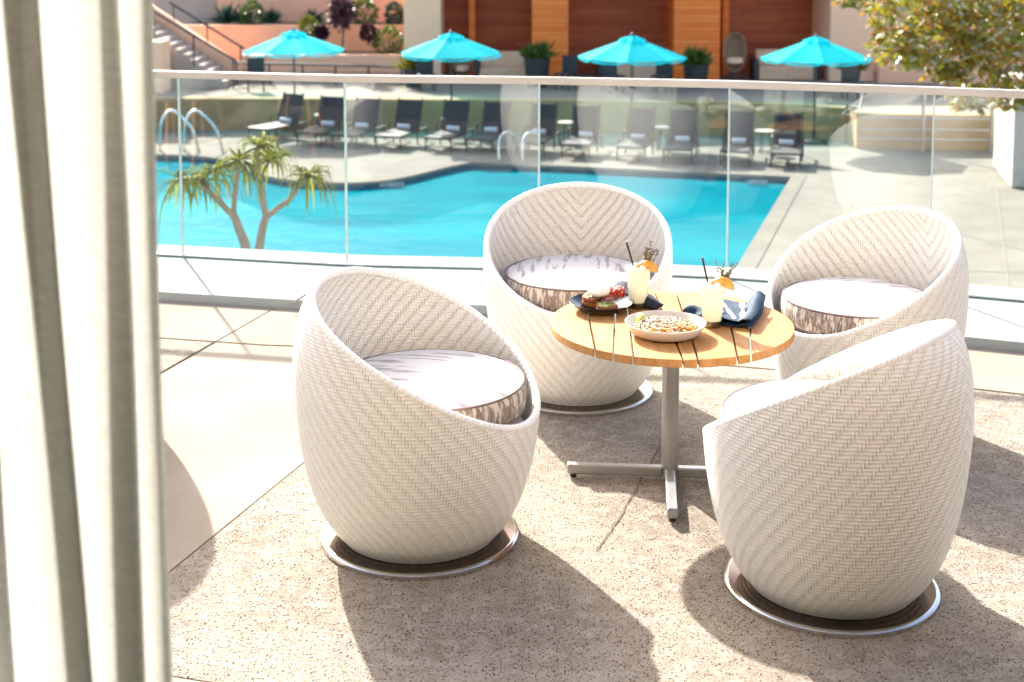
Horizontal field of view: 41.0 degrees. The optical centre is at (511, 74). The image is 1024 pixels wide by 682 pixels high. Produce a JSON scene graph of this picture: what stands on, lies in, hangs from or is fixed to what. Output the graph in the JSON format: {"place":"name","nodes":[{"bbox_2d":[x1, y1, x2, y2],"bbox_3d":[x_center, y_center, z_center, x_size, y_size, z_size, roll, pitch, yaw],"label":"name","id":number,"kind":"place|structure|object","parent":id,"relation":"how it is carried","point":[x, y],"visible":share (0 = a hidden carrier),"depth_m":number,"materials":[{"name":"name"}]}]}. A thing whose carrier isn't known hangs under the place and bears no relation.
{"place":"outdoors","nodes":[
{"label":"outdoors","id":0,"kind":"place"},
{"bbox_2d":[156,160,786,266],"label":"water","id":1,"kind":"structure","parent":0,"point":[451,214],"depth_m":27.45,"materials":[{"name":"blue liquid"}]},
{"bbox_2d":[155,71,995,113],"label":"terrace","id":2,"kind":"structure","parent":0,"point":[890,103],"depth_m":39.04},
{"bbox_2d":[153,2,244,92],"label":"garden stair","id":3,"kind":"object","parent":2,"relation":"on","point":[178,46],"visible":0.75,"depth_m":40.50,"materials":[{"name":"grey paint"}]},
{"bbox_2d":[247,57,264,91],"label":"dining chair","id":4,"kind":"object","parent":2,"relation":"on","point":[255,64],"visible":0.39,"depth_m":39.65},
{"bbox_2d":[153,0,403,80],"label":"terraced planters","id":5,"kind":"object","parent":2,"relation":"on","point":[357,51],"visible":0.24,"depth_m":44.73,"materials":[{"name":"pink paint"}]},
{"bbox_2d":[206,2,240,22],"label":"agave","id":6,"kind":"object","parent":5,"relation":"in","point":[224,15],"visible":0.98,"depth_m":45.55,"materials":[{"name":"green plant"}]},
{"bbox_2d":[228,4,259,22],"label":"agave","id":7,"kind":"object","parent":5,"relation":"in","point":[237,19],"visible":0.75,"depth_m":45.59,"materials":[{"name":"green plant"}]},
{"bbox_2d":[238,0,265,24],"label":"shrub","id":8,"kind":"object","parent":5,"relation":"in","point":[260,15],"visible":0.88,"depth_m":45.12,"materials":[{"name":"green plant"}]},
{"bbox_2d":[262,7,283,22],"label":"agave","id":9,"kind":"object","parent":5,"relation":"in","point":[272,17],"visible":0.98,"depth_m":45.58,"materials":[{"name":"green plant"}]},
{"bbox_2d":[296,14,318,36],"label":"shrub","id":10,"kind":"object","parent":5,"relation":"in","point":[304,21],"visible":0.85,"depth_m":43.16,"materials":[{"name":"green plant"}]},
{"bbox_2d":[300,9,326,22],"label":"agave","id":11,"kind":"object","parent":5,"relation":"in","point":[318,18],"visible":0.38,"depth_m":45.59,"materials":[{"name":"green plant"}]},
{"bbox_2d":[313,23,330,40],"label":"shrub","id":12,"kind":"object","parent":5,"relation":"in","point":[322,33],"visible":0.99,"depth_m":43.19,"materials":[{"name":"purple plant"}]},
{"bbox_2d":[325,0,358,53],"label":"purple tree","id":13,"kind":"object","parent":5,"relation":"on","point":[343,13],"visible":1,"depth_m":43.38,"materials":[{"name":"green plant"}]},
{"bbox_2d":[352,0,379,24],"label":"shrub","id":14,"kind":"object","parent":5,"relation":"in","point":[367,6],"visible":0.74,"depth_m":45.09,"materials":[{"name":"green plant"}]},
{"bbox_2d":[358,22,378,44],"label":"shrub","id":15,"kind":"object","parent":5,"relation":"in","point":[366,27],"visible":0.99,"depth_m":43.19,"materials":[{"name":"purple plant"}]},
{"bbox_2d":[371,24,403,53],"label":"shrub","id":16,"kind":"object","parent":5,"relation":"in","point":[396,32],"visible":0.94,"depth_m":43.24,"materials":[{"name":"green plant"}]},
{"bbox_2d":[383,0,403,24],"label":"shrub","id":17,"kind":"object","parent":5,"relation":"in","point":[394,19],"visible":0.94,"depth_m":45.10,"materials":[{"name":"green plant"}]},
{"bbox_2d":[234,62,403,84],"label":"iron railing","id":18,"kind":"object","parent":2,"relation":"on","point":[315,64],"visible":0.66,"depth_m":41.18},
{"bbox_2d":[391,47,433,87],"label":"planter pot","id":19,"kind":"object","parent":2,"relation":"on","point":[408,66],"visible":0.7,"depth_m":40.38,"materials":[{"name":"grey ceramic"}]},
{"bbox_2d":[416,58,436,90],"bbox_3d":[-2.478,-0.018,39.734,0.500,0.970,0.510,-2,6,-14],"label":"dining chair","id":20,"kind":"object","parent":2,"relation":"on","point":[424,67],"visible":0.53,"depth_m":39.90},
{"bbox_2d":[453,58,471,75],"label":"pod chair","id":21,"kind":"object","parent":2,"relation":"on","point":[463,68],"visible":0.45,"depth_m":42.44,"materials":[{"name":"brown wicker"}]},
{"bbox_2d":[474,51,525,75],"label":"sofa","id":22,"kind":"object","parent":2,"relation":"on","point":[508,63],"visible":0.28,"depth_m":42.24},
{"bbox_2d":[517,38,561,87],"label":"planter pot","id":23,"kind":"object","parent":2,"relation":"on","point":[538,55],"visible":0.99,"depth_m":40.34,"materials":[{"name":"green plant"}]},
{"bbox_2d":[554,55,576,90],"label":"dining chair","id":24,"kind":"object","parent":2,"relation":"on","point":[569,65],"visible":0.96,"depth_m":40.12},
{"bbox_2d":[602,61,624,92],"bbox_3d":[2.919,0.009,39.471,0.500,0.970,0.510,-3,7,-25],"label":"dining chair","id":25,"kind":"object","parent":2,"relation":"on","point":[609,71],"visible":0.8,"depth_m":39.58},
{"bbox_2d":[596,61,662,78],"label":"sofa","id":26,"kind":"object","parent":2,"relation":"on","point":[643,71],"visible":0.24,"depth_m":42.43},
{"bbox_2d":[651,61,672,92],"bbox_3d":[4.307,0.009,39.471,0.500,0.970,0.510,3,7,24],"label":"dining chair","id":27,"kind":"object","parent":2,"relation":"on","point":[664,70],"visible":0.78,"depth_m":39.59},
{"bbox_2d":[675,43,714,79],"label":"planter pot","id":28,"kind":"object","parent":2,"relation":"on","point":[696,67],"visible":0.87,"depth_m":40.34,"materials":[{"name":"grey ceramic"}]},
{"bbox_2d":[723,32,746,80],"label":"pod chair","id":29,"kind":"object","parent":2,"relation":"on","point":[734,52],"visible":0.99,"depth_m":42.51,"materials":[{"name":"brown wicker"}]},
{"bbox_2d":[749,49,819,79],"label":"sofa","id":30,"kind":"object","parent":2,"relation":"on","point":[759,69],"visible":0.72,"depth_m":42.44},
{"bbox_2d":[841,63,863,99],"bbox_3d":[9.375,0.193,37.721,0.500,0.970,0.510,-1,6,-5],"label":"dining chair","id":31,"kind":"object","parent":2,"relation":"on","point":[849,74],"visible":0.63,"depth_m":37.91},
{"bbox_2d":[833,54,871,80],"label":"planter pot","id":32,"kind":"object","parent":2,"relation":"on","point":[862,66],"visible":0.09,"depth_m":40.48,"materials":[{"name":"grey ceramic"}]},
{"bbox_2d":[874,0,1023,82],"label":"garden wall","id":33,"kind":"structure","parent":2,"relation":"on","point":[885,74],"depth_m":41.64,"materials":[{"name":"pink paint"}]},
{"bbox_2d":[156,130,1023,288],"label":"pool deck","id":34,"kind":"structure","parent":0,"point":[964,199],"depth_m":32.09,"materials":[{"name":"concrete"}]},
{"bbox_2d":[159,109,198,150],"bbox_3d":[-8.386,1.391,34.477,1.003,1.042,0.095,-2,6,-16],"label":"pool handrail","id":35,"kind":"object","parent":34,"relation":"on","point":[182,118],"visible":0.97,"depth_m":34.38,"materials":[{"name":"silver metal"}]},
{"bbox_2d":[183,109,222,150],"bbox_3d":[-7.784,1.391,34.477,1.003,1.042,0.095,-2,6,-16],"label":"pool handrail","id":36,"kind":"object","parent":34,"relation":"on","point":[207,119],"visible":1,"depth_m":34.40,"materials":[{"name":"silver metal"}]},
{"bbox_2d":[157,131,338,249],"bbox_3d":[-2.725,2.306,14.315,1.846,3.420,0.944,0,6,0],"label":"tree aloe","id":37,"kind":"object","parent":34,"relation":"on","point":[193,180],"visible":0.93,"depth_m":14.18,"materials":[{"name":"green plant"}]},
{"bbox_2d":[247,92,310,139],"bbox_3d":[-6.195,1.112,36.554,0.772,1.148,1.870,3,7,30],"label":"sun lounger","id":38,"kind":"object","parent":34,"relation":"on","point":[291,106],"visible":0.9,"depth_m":36.83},
{"bbox_2d":[279,117,291,122],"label":"rolled towel","id":39,"kind":"object","parent":38,"relation":"on","point":[284,120],"visible":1,"depth_m":36.64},
{"bbox_2d":[242,27,343,131],"bbox_3d":[-6.007,0.125,37.820,2.624,2.845,2.624,0,6,0],"label":"umbrella","id":40,"kind":"object","parent":34,"relation":"on","point":[293,42],"visible":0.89,"depth_m":37.12,"materials":[{"name":"teal fabric"}]},
{"bbox_2d":[296,95,349,146],"bbox_3d":[-4.936,1.183,35.882,0.772,1.148,1.870,2,6,17],"label":"sun lounger","id":41,"kind":"object","parent":34,"relation":"on","point":[331,108],"visible":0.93,"depth_m":36.24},
{"bbox_2d":[321,121,334,125],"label":"rolled towel","id":42,"kind":"object","parent":41,"relation":"on","point":[327,123],"visible":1,"depth_m":36.03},
{"bbox_2d":[331,96,385,148],"bbox_3d":[-3.972,1.222,35.510,0.772,1.148,1.870,2,6,18],"label":"sun lounger","id":43,"kind":"object","parent":34,"relation":"on","point":[366,110],"visible":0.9,"depth_m":35.88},
{"bbox_2d":[355,123,368,127],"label":"rolled towel","id":44,"kind":"object","parent":43,"relation":"on","point":[361,125],"visible":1,"depth_m":35.66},
{"bbox_2d":[374,97,427,150],"bbox_3d":[-2.842,1.246,35.284,0.772,1.148,1.870,2,6,19],"label":"sun lounger","id":45,"kind":"object","parent":34,"relation":"on","point":[409,111],"visible":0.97,"depth_m":35.64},
{"bbox_2d":[397,124,410,129],"bbox_3d":[-2.802,1.356,35.507,0.340,0.136,0.140,2,6,19],"label":"rolled towel","id":46,"kind":"object","parent":45,"relation":"on","point":[404,126],"visible":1,"depth_m":35.45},
{"bbox_2d":[424,99,473,151],"bbox_3d":[-1.593,1.277,34.983,0.772,1.148,1.870,2,6,17],"label":"sun lounger","id":47,"kind":"object","parent":34,"relation":"on","point":[455,113],"visible":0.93,"depth_m":35.35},
{"bbox_2d":[446,126,459,131],"bbox_3d":[-1.511,1.392,35.167,0.340,0.136,0.140,2,6,17],"label":"rolled towel","id":48,"kind":"object","parent":47,"relation":"on","point":[453,128],"visible":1,"depth_m":35.12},
{"bbox_2d":[402,30,501,136],"bbox_3d":[-1.630,0.229,36.826,2.624,2.845,2.624,-1,6,-6],"label":"umbrella","id":49,"kind":"object","parent":34,"relation":"on","point":[451,45],"visible":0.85,"depth_m":36.08,"materials":[{"name":"teal fabric"}]},
{"bbox_2d":[465,100,513,153],"bbox_3d":[-0.553,1.305,34.719,0.772,1.148,1.870,2,6,18],"label":"sun lounger","id":50,"kind":"object","parent":34,"relation":"on","point":[495,114],"visible":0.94,"depth_m":35.08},
{"bbox_2d":[484,127,497,132],"bbox_3d":[-0.533,1.414,34.954,0.340,0.136,0.140,2,6,18],"label":"rolled towel","id":51,"kind":"object","parent":50,"relation":"on","point":[491,129],"visible":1,"depth_m":34.91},
{"bbox_2d":[498,131,516,158],"bbox_3d":[-0.112,1.754,33.347,0.111,0.747,0.765,5,8,38],"label":"pool handrail","id":52,"kind":"object","parent":34,"relation":"on","point":[505,132],"visible":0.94,"depth_m":33.27,"materials":[{"name":"silver metal"}]},
{"bbox_2d":[521,131,537,158],"bbox_3d":[0.458,1.754,33.347,0.111,0.747,0.765,5,8,38],"label":"pool handrail","id":53,"kind":"object","parent":34,"relation":"on","point":[536,134],"visible":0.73,"depth_m":33.12,"materials":[{"name":"silver metal"}]},
{"bbox_2d":[517,102,560,155],"bbox_3d":[0.675,1.339,34.390,0.772,1.148,1.870,2,6,15],"label":"sun lounger","id":54,"kind":"object","parent":34,"relation":"on","point":[548,117],"visible":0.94,"depth_m":34.76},
{"bbox_2d":[532,129,545,134],"bbox_3d":[0.685,1.448,34.627,0.340,0.136,0.140,2,6,15],"label":"rolled towel","id":55,"kind":"object","parent":54,"relation":"on","point":[542,131],"visible":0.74,"depth_m":34.57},
{"bbox_2d":[557,121,573,142],"bbox_3d":[1.425,1.510,35.577,0.500,0.561,0.500,0,6,0],"label":"side table","id":56,"kind":"object","parent":34,"relation":"on","point":[564,122],"visible":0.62,"depth_m":35.45,"materials":[{"name":"grey paint"}]},
{"bbox_2d":[155,97,994,149],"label":"retaining wall","id":57,"kind":"structure","parent":34,"relation":"on","point":[232,113],"depth_m":37.21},
{"bbox_2d":[561,104,602,158],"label":"sun lounger","id":58,"kind":"object","parent":34,"relation":"on","point":[585,118],"visible":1,"depth_m":34.35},
{"bbox_2d":[578,131,591,136],"bbox_3d":[1.829,1.498,34.160,0.340,0.136,0.140,1,6,14],"label":"rolled towel","id":59,"kind":"object","parent":58,"relation":"on","point":[584,134],"visible":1,"depth_m":34.10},
{"bbox_2d":[578,33,686,141],"bbox_3d":[3.130,0.334,35.831,2.624,2.845,2.624,-1,6,-12],"label":"umbrella","id":60,"kind":"object","parent":34,"relation":"on","point":[631,48],"visible":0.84,"depth_m":35.10,"materials":[{"name":"teal fabric"}]},
{"bbox_2d":[616,106,657,161],"bbox_3d":[3.075,1.427,33.559,0.772,1.148,1.870,2,6,16],"label":"sun lounger","id":61,"kind":"object","parent":34,"relation":"on","point":[640,121],"visible":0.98,"depth_m":33.93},
{"bbox_2d":[631,134,644,139],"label":"rolled towel","id":62,"kind":"object","parent":61,"relation":"on","point":[637,136],"visible":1,"depth_m":33.70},
{"bbox_2d":[655,126,668,148],"bbox_3d":[3.808,1.611,34.614,0.500,0.561,0.500,0,6,0],"label":"side table","id":63,"kind":"object","parent":34,"relation":"on","point":[660,128],"visible":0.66,"depth_m":34.52,"materials":[{"name":"grey paint"}]},
{"bbox_2d":[662,108,698,163],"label":"sun lounger","id":64,"kind":"object","parent":34,"relation":"on","point":[682,122],"visible":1,"depth_m":33.64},
{"bbox_2d":[675,136,689,141],"bbox_3d":[4.156,1.573,33.442,0.340,0.136,0.140,1,6,13],"label":"rolled towel","id":65,"kind":"object","parent":64,"relation":"on","point":[682,138],"visible":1,"depth_m":33.39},
{"bbox_2d":[719,109,754,166],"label":"sun lounger","id":66,"kind":"object","parent":34,"relation":"on","point":[741,125],"visible":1,"depth_m":33.32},
{"bbox_2d":[731,138,745,143],"bbox_3d":[5.475,1.606,33.130,0.340,0.136,0.140,1,6,13],"label":"rolled towel","id":67,"kind":"object","parent":66,"relation":"on","point":[738,140],"visible":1,"depth_m":33.08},
{"bbox_2d":[480,159,1023,287],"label":"deck joints","id":68,"kind":"object","parent":34,"relation":"on","point":[1008,285],"visible":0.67,"depth_m":29.78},
{"bbox_2d":[755,129,773,152],"bbox_3d":[6.277,1.670,34.061,0.500,0.561,0.500,0,6,0],"label":"side table","id":69,"kind":"object","parent":34,"relation":"on","point":[761,131],"visible":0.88,"depth_m":34.00,"materials":[{"name":"grey paint"}]},
{"bbox_2d":[770,111,804,168],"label":"sun lounger","id":70,"kind":"object","parent":34,"relation":"on","point":[787,126],"visible":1,"depth_m":33.01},
{"bbox_2d":[779,139,793,145],"bbox_3d":[6.574,1.635,32.854,0.340,0.136,0.140,1,6,14],"label":"rolled towel","id":71,"kind":"object","parent":70,"relation":"on","point":[786,142],"visible":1,"depth_m":32.80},
{"bbox_2d":[760,34,870,144],"bbox_3d":[7.852,0.365,35.533,2.624,2.845,2.624,-2,6,-18],"label":"umbrella","id":72,"kind":"object","parent":34,"relation":"on","point":[815,49],"visible":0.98,"depth_m":34.88,"materials":[{"name":"teal fabric"}]},
{"bbox_2d":[845,93,863,143],"bbox_3d":[9.141,1.070,36.144,0.253,1.316,1.752,3,7,29],"label":"stair railing","id":73,"kind":"object","parent":34,"relation":"on","point":[846,119],"visible":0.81,"depth_m":35.46,"materials":[{"name":"metal"}]},
{"bbox_2d":[860,95,994,152],"bbox_3d":[10.536,1.159,33.991,3.831,1.588,0.090,0,6,0],"label":"terrace railing","id":74,"kind":"object","parent":34,"relation":"on","point":[991,130],"visible":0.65,"depth_m":33.99,"materials":[{"name":"grey metal"}]},
{"bbox_2d":[831,0,1023,116],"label":"broadleaf tree","id":75,"kind":"object","parent":34,"relation":"on","point":[952,34],"visible":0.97,"depth_m":20.34,"materials":[{"name":"green plant"}]},
{"bbox_2d":[993,72,1023,187],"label":"planter block","id":76,"kind":"structure","parent":34,"relation":"on","point":[1008,162],"depth_m":29.63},
{"bbox_2d":[159,300,1023,681],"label":"smooth paving","id":77,"kind":"structure","parent":0,"point":[233,452],"depth_m":6.64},
{"bbox_2d":[160,339,1023,681],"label":"aggregate paving","id":78,"kind":"structure","parent":0,"point":[264,589],"depth_m":4.76,"materials":[{"name":"concrete"}]},
{"bbox_2d":[293,267,540,580],"bbox_3d":[-0.357,1.267,5.195,0.930,0.992,0.938,2,6,18],"label":"egg chair","id":79,"kind":"object","parent":78,"relation":"on","point":[417,406],"visible":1,"depth_m":4.91,"materials":[{"name":"wicker"}]},
{"bbox_2d":[483,182,672,416],"bbox_3d":[0.327,1.095,6.838,0.938,0.992,0.930,1,6,5],"label":"egg chair","id":80,"kind":"object","parent":78,"relation":"on","point":[550,250],"visible":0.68,"depth_m":6.71,"materials":[{"name":"wicker"}]},
{"bbox_2d":[596,446,658,549],"bbox_3d":[0.494,1.718,5.619,0.024,0.001,1.096,2,6,18],"label":"paving crack","id":81,"kind":"object","parent":78,"relation":"on","point":[624,506],"visible":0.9,"depth_m":5.46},
{"bbox_2d":[551,291,794,521],"bbox_3d":[0.663,1.368,5.734,1.004,0.680,1.004,0,6,0],"label":"bistro table","id":82,"kind":"object","parent":78,"relation":"on","point":[770,332],"visible":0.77,"depth_m":5.58,"materials":[{"name":"brown wood"}]},
{"bbox_2d":[569,293,633,314],"bbox_3d":[0.384,0.991,5.872,0.277,0.042,0.277,0,6,0],"label":"plate","id":83,"kind":"object","parent":82,"relation":"on","point":[624,303],"visible":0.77,"depth_m":5.87,"materials":[{"name":"black ceramic"}]},
{"bbox_2d":[582,292,602,307],"bbox_3d":[0.347,0.971,5.921,0.092,0.047,0.087,-3,13,-28],"label":"muffin","id":84,"kind":"object","parent":83,"relation":"on","point":[588,300],"visible":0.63,"depth_m":5.89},
{"bbox_2d":[592,293,619,301],"bbox_3d":[0.396,0.949,5.868,0.117,0.040,0.094,4,7,31],"label":"glazed ham","id":85,"kind":"object","parent":84,"relation":"on","point":[609,298],"visible":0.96,"depth_m":5.85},
{"bbox_2d":[588,284,609,296],"bbox_3d":[0.374,0.929,5.877,0.098,0.055,0.079,0,6,0],"label":"poached egg","id":86,"kind":"object","parent":85,"relation":"on","point":[598,290],"visible":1,"depth_m":5.85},
{"bbox_2d":[609,286,624,297],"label":"bacon rashers","id":87,"kind":"object","parent":85,"relation":"on","point":[618,291],"visible":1,"depth_m":5.87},
{"bbox_2d":[596,301,617,309],"bbox_3d":[0.403,0.988,5.814,0.094,0.034,0.094,1,6,11],"label":"muffin","id":88,"kind":"object","parent":83,"relation":"on","point":[602,305],"visible":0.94,"depth_m":5.80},
{"bbox_2d":[626,263,649,307],"bbox_3d":[0.544,0.911,5.910,0.108,0.192,0.108,0,6,0],"label":"tumbler","id":89,"kind":"object","parent":82,"relation":"on","point":[638,279],"visible":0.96,"depth_m":5.87,"materials":[{"name":"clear glass"}]},
{"bbox_2d":[637,260,658,273],"bbox_3d":[0.588,0.821,5.882,0.093,0.040,0.018,17,26,7],"label":"orange slice","id":90,"kind":"object","parent":89,"relation":"on","point":[651,266],"visible":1,"depth_m":5.88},
{"bbox_2d":[643,241,657,261],"bbox_3d":[0.596,0.778,5.898,0.066,0.129,0.028,0,6,0],"label":"thyme sprig","id":91,"kind":"object","parent":89,"relation":"in","point":[645,254],"visible":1,"depth_m":5.89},
{"bbox_2d":[612,281,663,309],"bbox_3d":[0.537,0.962,5.969,0.116,0.078,0.273,-4,7,-35],"label":"napkin","id":92,"kind":"object","parent":82,"relation":"on","point":[652,302],"visible":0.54,"depth_m":5.89,"materials":[{"name":"fabric"}]},
{"bbox_2d":[625,310,705,341],"bbox_3d":[0.617,1.022,5.517,0.326,0.055,0.326,0,6,0],"label":"bowl","id":93,"kind":"object","parent":82,"relation":"on","point":[630,320],"visible":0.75,"depth_m":5.44,"materials":[{"name":"beige ceramic"}]},
{"bbox_2d":[632,315,697,332],"bbox_3d":[0.617,1.008,5.515,0.276,0.054,0.276,0,6,0],"label":"salad","id":94,"kind":"object","parent":93,"relation":"in","point":[666,324],"visible":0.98,"depth_m":5.48,"materials":[{"name":"multicoloured plant"}]},
{"bbox_2d":[636,313,643,321],"bbox_3d":[0.522,0.991,5.574,0.022,0.036,0.067,3,7,27],"label":"lime wedge","id":95,"kind":"object","parent":94,"relation":"on","point":[640,316],"visible":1,"depth_m":5.56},
{"bbox_2d":[699,280,724,323],"bbox_3d":[0.823,0.941,5.631,0.108,0.192,0.108,0,6,0],"label":"tumbler","id":96,"kind":"object","parent":82,"relation":"on","point":[712,296],"visible":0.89,"depth_m":5.59,"materials":[{"name":"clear glass"}]},
{"bbox_2d":[701,257,707,283],"bbox_3d":[0.799,0.835,5.620,0.047,0.173,0.008,0,6,0],"label":"straw","id":97,"kind":"object","parent":96,"relation":"in","point":[704,267],"visible":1,"depth_m":5.61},
{"bbox_2d":[712,277,733,290],"bbox_3d":[0.867,0.851,5.603,0.093,0.040,0.018,17,26,6],"label":"orange slice","id":98,"kind":"object","parent":96,"relation":"on","point":[727,283],"visible":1,"depth_m":5.60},
{"bbox_2d":[715,261,737,278],"bbox_3d":[0.878,0.817,5.619,0.096,0.111,0.033,0,6,0],"label":"thyme sprig","id":99,"kind":"object","parent":96,"relation":"on","point":[727,274],"visible":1,"depth_m":5.61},
{"bbox_2d":[683,291,765,327],"bbox_3d":[0.913,0.983,5.843,0.318,0.062,0.452,2,6,21],"label":"napkin","id":100,"kind":"object","parent":82,"relation":"on","point":[754,306],"visible":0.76,"depth_m":5.75,"materials":[{"name":"blue fabric"}]},
{"bbox_2d":[723,302,736,318],"bbox_3d":[0.905,0.984,5.751,0.019,0.008,0.240,-1,10,-7],"label":"table knife","id":101,"kind":"object","parent":100,"relation":"on","point":[730,312],"visible":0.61,"depth_m":5.71,"materials":[{"name":"metal"}]},
{"bbox_2d":[739,302,745,317],"bbox_3d":[0.963,0.987,5.713,0.029,0.012,0.205,1,10,7],"label":"table fork","id":102,"kind":"object","parent":100,"relation":"on","point":[742,307],"visible":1,"depth_m":5.74,"materials":[{"name":"metal"}]},
{"bbox_2d":[702,319,974,638],"bbox_3d":[1.127,1.310,4.785,0.911,0.992,0.919,5,7,37],"label":"egg chair","id":103,"kind":"object","parent":78,"relation":"on","point":[837,483],"visible":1,"depth_m":4.43,"materials":[{"name":"wicker"}]},
{"bbox_2d":[766,205,968,379],"bbox_3d":[1.638,1.145,6.354,0.898,0.992,0.905,-4,7,-32],"label":"egg chair","id":104,"kind":"object","parent":78,"relation":"on","point":[835,286],"visible":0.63,"depth_m":6.39,"materials":[{"name":"wicker"}]},
{"bbox_3d":[0.000,-0.133,-0.165,28.000,4.900,8.100,0,6,0],"label":"hotel front","id":105,"kind":"object","parent":78,"relation":"on","visible":0},
{"bbox_2d":[0,0,172,681],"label":"curtain","id":106,"kind":"object","parent":105,"relation":"hanging from","point":[84,583],"visible":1,"depth_m":2.28,"materials":[{"name":"fabric"}]},
{"bbox_2d":[403,0,874,80],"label":"cabana building","id":107,"kind":"structure","parent":0,"point":[577,28],"depth_m":44.60,"materials":[{"name":"beige paint"}]},
{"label":"terrace foundation","id":108,"kind":"structure","parent":0,"visible":0},
{"bbox_2d":[158,245,1023,351],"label":"ledge","id":109,"kind":"object","parent":108,"relation":"on","point":[995,324],"visible":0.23,"depth_m":8.76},
{"bbox_2d":[154,70,1023,301],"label":"glass railing","id":110,"kind":"object","parent":109,"relation":"on","point":[888,89],"visible":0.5,"depth_m":8.99,"materials":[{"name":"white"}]},
{"label":"pool floor","id":111,"kind":"structure","parent":0,"visible":0},
{"bbox_2d":[156,157,788,267],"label":"pool wall","id":112,"kind":"structure","parent":111,"relation":"on","point":[509,168],"depth_m":31.59,"materials":[{"name":"tile"}]},
{"bbox_2d":[379,183,404,186],"bbox_3d":[-2.641,2.435,30.170,0.550,0.100,0.006,0,6,0],"label":"depth marker","id":113,"kind":"object","parent":112,"relation":"attached to","point":[392,184],"visible":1,"depth_m":30.17,"materials":[{"name":"white tile"}]},
{"bbox_2d":[156,152,806,268],"bbox_3d":[-5.210,3.127,23.049,23.716,0.062,22.833,0,6,0],"label":"pool coping","id":114,"kind":"object","parent":112,"relation":"on","point":[757,248],"visible":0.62,"depth_m":30.84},
{"bbox_2d":[747,180,766,183],"bbox_3d":[5.458,2.401,30.494,0.450,0.100,0.006,0,6,0],"label":"depth marker","id":115,"kind":"object","parent":112,"relation":"attached to","point":[756,181],"visible":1,"depth_m":30.49,"materials":[{"name":"white tile"}]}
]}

